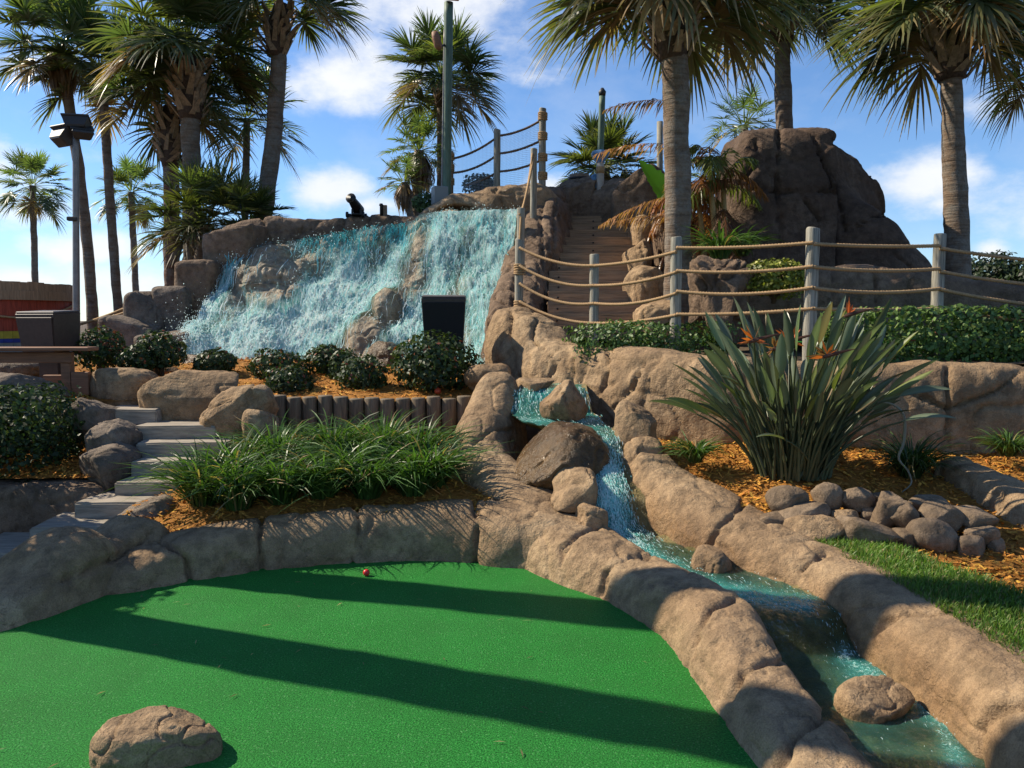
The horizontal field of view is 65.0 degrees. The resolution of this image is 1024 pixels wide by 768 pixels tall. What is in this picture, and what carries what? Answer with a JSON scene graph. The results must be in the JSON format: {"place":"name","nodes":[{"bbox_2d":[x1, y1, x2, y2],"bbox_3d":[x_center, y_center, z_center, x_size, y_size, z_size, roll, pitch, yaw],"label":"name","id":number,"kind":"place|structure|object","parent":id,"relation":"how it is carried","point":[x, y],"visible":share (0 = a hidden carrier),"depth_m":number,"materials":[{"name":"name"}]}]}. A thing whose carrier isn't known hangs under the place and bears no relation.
{"place":"outdoors","nodes":[
{"label":"outdoors","id":0,"kind":"place"},
{"bbox_2d":[0,321,540,480],"bbox_3d":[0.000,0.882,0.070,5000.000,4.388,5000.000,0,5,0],"label":"ground","id":1,"kind":"structure","parent":0,"point":[532,432],"depth_m":7.94,"materials":[{"name":"soil"}]},
{"bbox_2d":[0,145,71,281],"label":"palm tree","id":2,"kind":"object","parent":1,"relation":"on","point":[31,208],"visible":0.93,"depth_m":23.51,"materials":[{"name":"green plant"}]},
{"bbox_2d":[0,280,72,351],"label":"giant barrel","id":3,"kind":"object","parent":1,"relation":"on","point":[15,296],"visible":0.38,"depth_m":12.22,"materials":[{"name":"brown wood"}]},
{"bbox_2d":[0,439,89,478],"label":"mulch bed","id":4,"kind":"object","parent":1,"relation":"on","point":[69,468],"visible":0.19,"depth_m":6.42,"materials":[{"name":"wood"}]},
{"bbox_2d":[0,380,92,482],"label":"hedge","id":5,"kind":"object","parent":4,"relation":"on","point":[20,434],"visible":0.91,"depth_m":6.44,"materials":[{"name":"green plant"}]},
{"bbox_2d":[57,397,119,438],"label":"boulder","id":6,"kind":"object","parent":4,"relation":"on","point":[92,413],"visible":0.48,"depth_m":6.82,"materials":[{"name":"stone"}]},
{"bbox_2d":[79,442,141,490],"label":"boulder","id":7,"kind":"object","parent":4,"relation":"on","point":[97,465],"visible":0.71,"depth_m":6.21,"materials":[{"name":"stone"}]},
{"bbox_2d":[84,418,142,450],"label":"boulder","id":8,"kind":"object","parent":4,"relation":"on","point":[111,432],"visible":0.57,"depth_m":6.48,"materials":[{"name":"stone"}]},
{"bbox_2d":[0,478,107,533],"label":"rock wall","id":9,"kind":"structure","parent":1,"relation":"on","point":[26,506],"depth_m":6.05,"materials":[{"name":"stone"}]},
{"bbox_2d":[0,0,136,341],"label":"palm tree","id":10,"kind":"object","parent":1,"relation":"on","point":[31,13],"visible":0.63,"depth_m":15.28,"materials":[{"name":"green plant"}]},
{"bbox_2d":[49,113,94,353],"bbox_3d":[-6.318,-2.099,11.678,0.665,3.535,0.398,0,5,0],"label":"floodlight pole","id":11,"kind":"object","parent":1,"relation":"on","point":[72,129],"visible":0.84,"depth_m":11.55,"materials":[{"name":"grey metal"}]},
{"bbox_2d":[0,515,169,631],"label":"rock wall","id":12,"kind":"structure","parent":1,"relation":"on","point":[49,572],"depth_m":4.57,"materials":[{"name":"stone"}]},
{"bbox_2d":[21,0,162,313],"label":"palm tree","id":13,"kind":"object","parent":1,"relation":"on","point":[70,26],"visible":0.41,"depth_m":15.51,"materials":[{"name":"green plant"}]},
{"bbox_2d":[0,405,240,557],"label":"garden steps","id":14,"kind":"structure","parent":1,"relation":"on","point":[94,512],"depth_m":6.31,"materials":[{"name":"concrete"}]},
{"bbox_2d":[89,367,157,405],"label":"boulder","id":15,"kind":"object","parent":1,"relation":"on","point":[120,385],"visible":0.46,"depth_m":7.42,"materials":[{"name":"stone"}]},
{"bbox_2d":[89,151,162,291],"bbox_3d":[-10.292,-3.624,21.742,2.100,5.177,2.205,0,5,0],"label":"palm tree","id":16,"kind":"object","parent":1,"relation":"on","point":[127,173],"visible":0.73,"depth_m":21.63,"materials":[{"name":"green plant"}]},
{"bbox_2d":[98,315,163,356],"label":"boulder","id":17,"kind":"object","parent":1,"relation":"on","point":[130,328],"visible":0.37,"depth_m":10.21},
{"bbox_2d":[123,291,163,331],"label":"boulder","id":18,"kind":"object","parent":1,"relation":"on","point":[141,305],"visible":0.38,"depth_m":10.46,"materials":[{"name":"stone"}]},
{"bbox_2d":[78,9,257,285],"bbox_3d":[-5.972,-3.612,14.406,2.860,6.123,3.183,0,5,0],"label":"palm tree","id":19,"kind":"object","parent":1,"relation":"on","point":[164,141],"visible":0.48,"depth_m":14.10,"materials":[{"name":"green plant"}]},
{"bbox_2d":[151,286,192,330],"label":"boulder","id":20,"kind":"object","parent":1,"relation":"on","point":[163,297],"visible":0.47,"depth_m":10.63,"materials":[{"name":"stone"}]},
{"bbox_2d":[74,0,288,259],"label":"palm tree","id":21,"kind":"object","parent":1,"relation":"on","point":[188,91],"visible":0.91,"depth_m":13.42,"materials":[{"name":"green plant"}]},
{"bbox_2d":[137,370,238,420],"bbox_3d":[-2.933,0.177,7.388,0.897,0.627,0.576,0,5,0],"label":"boulder","id":22,"kind":"object","parent":1,"relation":"on","point":[184,395],"visible":0.52,"depth_m":7.14,"materials":[{"name":"stone"}]},
{"bbox_2d":[174,259,221,322],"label":"boulder","id":23,"kind":"object","parent":1,"relation":"on","point":[198,278],"visible":0.36,"depth_m":10.81,"materials":[{"name":"stone"}]},
{"bbox_2d":[121,149,275,273],"bbox_3d":[-5.196,-2.780,13.338,2.639,2.280,2.573,0,5,0],"label":"palmetto bush","id":24,"kind":"object","parent":1,"relation":"on","point":[194,183],"visible":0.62,"depth_m":12.94,"materials":[{"name":"green plant"}]},
{"bbox_2d":[202,224,267,274],"bbox_3d":[-3.876,-1.176,11.397,0.858,2.136,0.751,0,5,0],"label":"boulder","id":25,"kind":"object","parent":1,"relation":"on","point":[243,240],"visible":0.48,"depth_m":11.01,"materials":[{"name":"stone"}]},
{"bbox_2d":[183,167,298,252],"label":"palmetto bush","id":26,"kind":"object","parent":1,"relation":"on","point":[248,197],"visible":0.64,"depth_m":12.73,"materials":[{"name":"green plant"}]},
{"bbox_2d":[200,43,314,218],"bbox_3d":[-4.945,-3.945,15.333,2.472,4.639,2.583,2,5,21],"label":"palm tree","id":27,"kind":"object","parent":1,"relation":"on","point":[247,122],"visible":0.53,"depth_m":15.04,"materials":[{"name":"green plant"}]},
{"bbox_2d":[57,357,475,401],"bbox_3d":[-4.580,-0.109,8.842,8.885,0.335,2.982,0,5,0],"label":"mulch bed","id":28,"kind":"object","parent":1,"relation":"on","point":[324,385],"visible":0.12,"depth_m":7.85,"materials":[{"name":"wood"}]},
{"bbox_2d":[15,310,79,377],"bbox_3d":[-4.596,-0.309,7.987,0.437,0.849,0.367,1,5,13],"label":"trash bin","id":29,"kind":"object","parent":28,"relation":"on","point":[49,328],"visible":0.66,"depth_m":7.84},
{"bbox_2d":[0,347,98,401],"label":"wooden rail","id":30,"kind":"object","parent":28,"relation":"on","point":[69,377],"visible":0.73,"depth_m":7.52,"materials":[{"name":"red wood"}]},
{"bbox_2d":[73,324,127,373],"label":"shrub","id":31,"kind":"object","parent":28,"relation":"on","point":[102,356],"visible":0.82,"depth_m":8.16,"materials":[{"name":"green plant"}]},
{"bbox_2d":[132,329,187,375],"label":"shrub","id":32,"kind":"object","parent":28,"relation":"on","point":[164,348],"visible":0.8,"depth_m":8.35,"materials":[{"name":"green plant"}]},
{"bbox_2d":[243,347,310,379],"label":"shrub","id":33,"kind":"object","parent":28,"relation":"on","point":[276,359],"visible":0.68,"depth_m":8.38,"materials":[{"name":"green plant"}]},
{"bbox_2d":[263,364,316,393],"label":"shrub","id":34,"kind":"object","parent":28,"relation":"on","point":[287,378],"visible":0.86,"depth_m":7.77,"materials":[{"name":"green plant"}]},
{"bbox_2d":[333,353,393,398],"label":"shrub","id":35,"kind":"object","parent":28,"relation":"on","point":[371,375],"visible":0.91,"depth_m":7.83,"materials":[{"name":"green plant"}]},
{"bbox_2d":[387,329,484,392],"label":"shrub","id":36,"kind":"object","parent":28,"relation":"on","point":[420,365],"visible":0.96,"depth_m":7.72,"materials":[{"name":"green plant"}]},
{"bbox_2d":[421,295,465,376],"bbox_3d":[-0.714,-0.432,8.474,0.458,1.017,0.361,0,5,-3],"label":"garden speaker","id":37,"kind":"object","parent":28,"relation":"on","point":[445,314],"visible":0.57,"depth_m":8.29},
{"bbox_2d":[206,0,373,220],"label":"palm tree","id":38,"kind":"object","parent":1,"relation":"on","point":[279,33],"visible":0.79,"depth_m":13.86,"materials":[{"name":"green plant"}]},
{"bbox_2d":[122,431,492,531],"bbox_3d":[-1.323,0.735,6.238,2.866,0.504,2.241,0,5,0],"label":"mulch bed","id":39,"kind":"object","parent":1,"relation":"on","point":[182,514],"visible":0.12,"depth_m":5.70,"materials":[{"name":"wood"}]},
{"bbox_2d":[102,436,278,506],"bbox_3d":[-2.275,0.608,5.719,1.405,0.492,1.165,2,5,19],"label":"grass clump","id":40,"kind":"object","parent":39,"relation":"on","point":[202,500],"visible":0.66,"depth_m":5.59,"materials":[{"name":"green plant"}]},
{"bbox_2d":[141,441,312,510],"bbox_3d":[-1.971,0.633,5.659,1.247,0.476,1.275,0,5,0],"label":"grass clump","id":41,"kind":"object","parent":39,"relation":"on","point":[239,502],"visible":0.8,"depth_m":5.50,"materials":[{"name":"green plant"}]},
{"bbox_2d":[154,420,305,479],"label":"grass clump","id":42,"kind":"object","parent":39,"relation":"on","point":[228,451],"visible":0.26,"depth_m":5.96,"materials":[{"name":"green plant"}]},
{"bbox_2d":[199,384,278,441],"bbox_3d":[-2.378,0.304,7.024,0.649,0.608,0.529,0,5,0],"label":"boulder","id":43,"kind":"object","parent":39,"relation":"on","point":[225,408],"visible":0.6,"depth_m":6.80,"materials":[{"name":"stone"}]},
{"bbox_2d":[191,411,338,467],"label":"grass clump","id":44,"kind":"object","parent":39,"relation":"on","point":[278,437],"visible":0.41,"depth_m":6.26,"materials":[{"name":"green plant"}]},
{"bbox_2d":[199,438,359,509],"bbox_3d":[-1.644,0.683,5.729,1.150,0.553,1.445,0,5,0],"label":"grass clump","id":45,"kind":"object","parent":39,"relation":"on","point":[281,492],"visible":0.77,"depth_m":5.59,"materials":[{"name":"green plant"}]},
{"bbox_2d":[237,436,412,499],"bbox_3d":[-1.380,0.586,5.856,1.331,0.470,1.162,0,5,0],"label":"grass clump","id":46,"kind":"object","parent":39,"relation":"on","point":[322,495],"visible":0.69,"depth_m":5.71,"materials":[{"name":"green plant"}]},
{"bbox_2d":[267,410,388,456],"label":"grass clump","id":47,"kind":"object","parent":39,"relation":"on","point":[321,431],"visible":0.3,"depth_m":6.39,"materials":[{"name":"green plant"}]},
{"bbox_2d":[275,421,410,479],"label":"grass clump","id":48,"kind":"object","parent":39,"relation":"on","point":[335,448],"visible":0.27,"depth_m":6.00,"materials":[{"name":"green plant"}]},
{"bbox_2d":[280,433,444,511],"bbox_3d":[-1.075,0.597,5.820,1.230,0.454,1.316,0,5,0],"label":"grass clump","id":49,"kind":"object","parent":39,"relation":"on","point":[366,492],"visible":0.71,"depth_m":5.68,"materials":[{"name":"green plant"}]},
{"bbox_2d":[314,409,456,463],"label":"grass clump","id":50,"kind":"object","parent":39,"relation":"on","point":[393,425],"visible":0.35,"depth_m":6.43,"materials":[{"name":"green plant"}]},
{"bbox_2d":[331,430,481,496],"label":"grass clump","id":51,"kind":"object","parent":39,"relation":"on","point":[423,475],"visible":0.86,"depth_m":5.76,"materials":[{"name":"green plant"}]},
{"bbox_2d":[354,410,487,456],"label":"grass clump","id":52,"kind":"object","parent":39,"relation":"on","point":[439,438],"visible":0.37,"depth_m":6.32,"materials":[{"name":"green plant"}]},
{"bbox_2d":[353,425,509,493],"bbox_3d":[-0.578,0.536,6.045,1.362,0.471,1.152,0,5,0],"label":"grass clump","id":53,"kind":"object","parent":39,"relation":"on","point":[443,481],"visible":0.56,"depth_m":5.93,"materials":[{"name":"green plant"}]},
{"bbox_2d":[223,214,421,245],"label":"rock wall","id":54,"kind":"structure","parent":1,"relation":"on","point":[282,230],"depth_m":11.49,"materials":[{"name":"stone"}]},
{"bbox_2d":[106,499,566,594],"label":"rock wall","id":55,"kind":"structure","parent":1,"relation":"on","point":[500,534],"depth_m":5.27,"materials":[{"name":"stone"}]},
{"bbox_2d":[155,203,519,364],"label":"waterfall","id":56,"kind":"structure","parent":1,"relation":"on","point":[359,291],"depth_m":10.64,"materials":[{"name":"liquid"}]},
{"bbox_2d":[0,561,757,767],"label":"putting green","id":57,"kind":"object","parent":1,"relation":"on","point":[592,685],"visible":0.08,"depth_m":3.64,"materials":[{"name":"carpet"}]},
{"bbox_2d":[89,705,222,767],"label":"boulder","id":58,"kind":"object","parent":57,"relation":"on","point":[163,736],"visible":0.97,"depth_m":2.89,"materials":[{"name":"stone"}]},
{"bbox_2d":[373,149,434,216],"bbox_3d":[-2.032,-3.421,15.490,1.279,2.191,1.313,0,5,0],"label":"palm tree","id":59,"kind":"object","parent":1,"relation":"on","point":[403,195],"visible":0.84,"depth_m":15.35,"materials":[{"name":"green plant"}]},
{"bbox_2d":[376,107,458,215],"bbox_3d":[-1.878,-3.905,15.981,1.727,3.062,1.705,0,5,0],"label":"palm tree","id":60,"kind":"object","parent":1,"relation":"on","point":[421,128],"visible":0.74,"depth_m":15.70,"materials":[{"name":"green plant"}]},
{"bbox_2d":[376,6,507,185],"bbox_3d":[-1.400,-4.936,16.190,2.732,5.073,2.924,0,5,0],"label":"palm tree","id":61,"kind":"object","parent":1,"relation":"on","point":[422,51],"visible":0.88,"depth_m":15.75,"materials":[{"name":"green plant"}]},
{"bbox_2d":[419,183,558,217],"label":"rock wall","id":62,"kind":"structure","parent":1,"relation":"on","point":[503,197],"depth_m":11.48,"materials":[{"name":"stone"}]},
{"bbox_2d":[431,0,458,204],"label":"lamp pole","id":63,"kind":"object","parent":62,"relation":"on","point":[441,192],"visible":0.89,"depth_m":11.93,"materials":[{"name":"green metal"}]},
{"bbox_2d":[451,107,547,193],"bbox_3d":[-0.238,-3.195,12.188,1.601,1.836,0.150,1,5,16],"label":"rope fence","id":64,"kind":"object","parent":62,"relation":"on","point":[542,173],"visible":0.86,"depth_m":12.11,"materials":[{"name":"fabric"}]},
{"bbox_2d":[481,186,572,363],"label":"rock wall","id":65,"kind":"structure","parent":1,"relation":"on","point":[548,227],"depth_m":10.38,"materials":[{"name":"stone"}]},
{"bbox_2d":[517,148,536,263],"bbox_3d":[0.154,-2.105,10.185,0.110,2.180,2.277,1,5,8],"label":"rope handrail","id":66,"kind":"object","parent":65,"relation":"on","point":[532,179],"visible":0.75,"depth_m":11.09,"materials":[{"name":"brown wood"}]},
{"bbox_2d":[559,176,595,215],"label":"boulder","id":67,"kind":"object","parent":1,"relation":"on","point":[578,192],"visible":0.35,"depth_m":12.40,"materials":[{"name":"stone"}]},
{"bbox_2d":[546,106,664,186],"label":"palmetto bush","id":68,"kind":"object","parent":1,"relation":"on","point":[615,134],"visible":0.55,"depth_m":13.92,"materials":[{"name":"green plant"}]},
{"bbox_2d":[611,164,664,229],"bbox_3d":[1.962,-1.940,12.278,0.964,2.718,0.785,0,5,0],"label":"boulder","id":69,"kind":"object","parent":1,"relation":"on","point":[635,188],"visible":0.32,"depth_m":11.90,"materials":[{"name":"stone"}]},
{"bbox_2d":[450,372,872,767],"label":"stream kerb","id":70,"kind":"structure","parent":1,"relation":"on","point":[720,642],"depth_m":4.03,"materials":[{"name":"stone"}]},
{"bbox_2d":[700,75,775,155],"bbox_3d":[4.197,-3.155,14.810,1.585,4.749,1.676,3,5,32],"label":"palm tree","id":71,"kind":"object","parent":1,"relation":"on","point":[749,101],"visible":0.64,"depth_m":14.52,"materials":[{"name":"green plant"}]},
{"bbox_2d":[484,306,1023,454],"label":"rock wall","id":72,"kind":"structure","parent":1,"relation":"on","point":[524,342],"depth_m":6.72,"materials":[{"name":"stone"}]},
{"bbox_2d":[513,227,1023,360],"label":"rope fence","id":73,"kind":"object","parent":72,"relation":"on","point":[812,267],"visible":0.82,"depth_m":7.21,"materials":[{"name":"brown wood"}]},
{"bbox_2d":[693,0,867,129],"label":"palm tree","id":74,"kind":"object","parent":1,"relation":"on","point":[783,98],"visible":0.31,"depth_m":13.14,"materials":[{"name":"green plant"}]},
{"bbox_2d":[574,339,1023,363],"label":"planter soil","id":75,"kind":"structure","parent":1,"relation":"on","point":[745,351],"depth_m":7.80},
{"bbox_2d":[546,216,646,339],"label":"plank stairs","id":76,"kind":"structure","parent":75,"relation":"on","point":[586,239],"depth_m":10.19,"materials":[{"name":"brown wood"}]},
{"bbox_2d":[622,265,663,342],"bbox_3d":[1.607,-0.862,9.739,0.547,1.172,0.675,0,5,0],"label":"boulder","id":77,"kind":"object","parent":75,"relation":"on","point":[646,290],"visible":0.4,"depth_m":9.47,"materials":[{"name":"stone"}]},
{"bbox_2d":[561,318,742,363],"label":"shrub","id":78,"kind":"object","parent":75,"relation":"on","point":[695,339],"visible":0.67,"depth_m":7.59,"materials":[{"name":"green plant"}]},
{"bbox_2d":[503,0,823,343],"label":"palm tree","id":79,"kind":"object","parent":75,"relation":"on","point":[677,31],"visible":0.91,"depth_m":9.16,"materials":[{"name":"green plant"}]},
{"bbox_2d":[592,98,769,269],"bbox_3d":[2.166,-1.876,10.137,2.011,3.392,1.530,3,5,30],"label":"cane palm","id":80,"kind":"object","parent":75,"relation":"on","point":[707,186],"visible":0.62,"depth_m":9.91,"materials":[{"name":"green plant"}]},
{"bbox_2d":[686,255,754,348],"bbox_3d":[2.143,-0.755,8.363,0.654,1.178,0.628,0,5,0],"label":"boulder","id":81,"kind":"object","parent":75,"relation":"on","point":[726,283],"visible":0.56,"depth_m":8.18,"materials":[{"name":"stone"}]},
{"bbox_2d":[681,220,768,259],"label":"grass clump","id":82,"kind":"object","parent":81,"relation":"on","point":[722,254],"visible":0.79,"depth_m":8.68,"materials":[{"name":"green plant"}]},
{"bbox_2d":[746,257,804,303],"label":"shrub","id":83,"kind":"object","parent":75,"relation":"on","point":[768,281],"visible":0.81,"depth_m":8.09,"materials":[{"name":"green plant"}]},
{"bbox_2d":[715,127,931,276],"bbox_3d":[4.264,-1.865,11.064,3.018,3.166,2.299,0,5,0],"label":"rock mound","id":84,"kind":"object","parent":75,"relation":"on","point":[805,178],"visible":0.41,"depth_m":10.25,"materials":[{"name":"stone"}]},
{"bbox_2d":[692,264,1023,348],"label":"rock wall","id":85,"kind":"structure","parent":75,"relation":"on","point":[871,281],"depth_m":8.74,"materials":[{"name":"stone"}]},
{"bbox_2d":[809,0,1023,278],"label":"palm tree","id":86,"kind":"object","parent":75,"relation":"on","point":[943,37],"visible":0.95,"depth_m":10.33,"materials":[{"name":"green plant"}]},
{"bbox_2d":[816,303,1023,366],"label":"hedge","id":87,"kind":"object","parent":75,"relation":"on","point":[964,346],"visible":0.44,"depth_m":6.94,"materials":[{"name":"green plant"}]},
{"bbox_2d":[968,1,1023,148],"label":"palm tree","id":88,"kind":"object","parent":75,"relation":"on","point":[1018,102],"visible":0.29,"depth_m":12.08,"materials":[{"name":"green plant"}]},
{"bbox_2d":[623,436,1023,767],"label":"stream kerb","id":89,"kind":"structure","parent":1,"relation":"on","point":[964,681],"depth_m":3.92,"materials":[{"name":"stone"}]},
{"bbox_2d":[658,438,1023,592],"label":"mulch bed","id":90,"kind":"object","parent":1,"relation":"on","point":[733,471],"visible":0.27,"depth_m":5.71,"materials":[{"name":"wood"}]},
{"bbox_2d":[651,431,733,462],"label":"grass clump","id":91,"kind":"object","parent":90,"relation":"on","point":[696,453],"visible":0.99,"depth_m":5.86,"materials":[{"name":"green plant"}]},
{"bbox_2d":[650,295,954,492],"bbox_3d":[1.968,0.055,5.747,1.913,1.374,1.647,0,5,0],"label":"flowering plant","id":92,"kind":"object","parent":90,"relation":"on","point":[787,445],"visible":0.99,"depth_m":5.57,"materials":[{"name":"green plant"}]},
{"bbox_2d":[782,514,844,541],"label":"stacked stone","id":93,"kind":"object","parent":90,"relation":"on","point":[820,526],"visible":0.64,"depth_m":4.87,"materials":[{"name":"stone"}]},
{"bbox_2d":[836,515,903,543],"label":"stacked stone","id":94,"kind":"object","parent":90,"relation":"on","point":[860,529],"visible":0.48,"depth_m":4.76,"materials":[{"name":"stone"}]},
{"bbox_2d":[843,424,985,480],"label":"grass clump","id":95,"kind":"object","parent":90,"relation":"on","point":[916,462],"visible":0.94,"depth_m":5.75,"materials":[{"name":"green plant"}]},
{"bbox_2d":[905,518,958,552],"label":"stacked stone","id":96,"kind":"object","parent":90,"relation":"on","point":[936,535],"visible":0.82,"depth_m":4.75,"materials":[{"name":"stone"}]},
{"bbox_2d":[932,456,1023,526],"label":"rock wall","id":97,"kind":"structure","parent":90,"relation":"on","point":[1001,494],"depth_m":5.40,"materials":[{"name":"stone"}]},
{"bbox_2d":[811,536,1023,662],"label":"lawn grass","id":98,"kind":"structure","parent":1,"relation":"on","point":[994,604],"depth_m":4.00,"materials":[{"name":"plant"}]},
{"bbox_2d":[0,0,1023,320],"label":"sky","id":99,"kind":"structure","parent":0,"point":[346,96],"materials":[{"name":"blue"}]},
{"bbox_2d":[511,383,984,767],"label":"stream water","id":100,"kind":"structure","parent":0,"point":[611,526],"depth_m":4.00,"materials":[{"name":"teal liquid"}]},
{"bbox_2d":[515,421,609,489],"bbox_3d":[0.376,0.542,6.108,0.738,0.492,0.808,0,5,0],"label":"boulder","id":101,"kind":"object","parent":100,"relation":"on","point":[549,452],"visible":0.79,"depth_m":5.88,"materials":[{"name":"stone"}]},
{"bbox_2d":[539,379,587,423],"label":"boulder","id":102,"kind":"object","parent":100,"relation":"on","point":[564,400],"visible":0.92,"depth_m":6.62,"materials":[{"name":"stone"}]},
{"bbox_2d":[551,467,597,512],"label":"boulder","id":103,"kind":"object","parent":100,"relation":"on","point":[574,488],"visible":0.85,"depth_m":5.48,"materials":[{"name":"stone"}]},
{"bbox_2d":[613,399,656,444],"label":"boulder","id":104,"kind":"object","parent":100,"relation":"on","point":[633,420],"visible":0.56,"depth_m":6.20,"materials":[{"name":"stone"}]},
{"bbox_2d":[687,544,731,581],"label":"boulder","id":105,"kind":"object","parent":100,"relation":"on","point":[708,559],"visible":0.73,"depth_m":4.72,"materials":[{"name":"stone"}]},
{"bbox_2d":[511,382,972,767],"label":"stream foam","id":106,"kind":"object","parent":100,"relation":"on","point":[602,492],"visible":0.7,"depth_m":5.54,"materials":[{"name":"liquid"}]},
{"bbox_2d":[833,675,914,733],"bbox_3d":[1.534,1.357,3.400,0.339,0.214,0.274,0,5,0],"label":"boulder","id":107,"kind":"object","parent":100,"relation":"on","point":[874,701],"visible":0.96,"depth_m":3.33,"materials":[{"name":"stone"}]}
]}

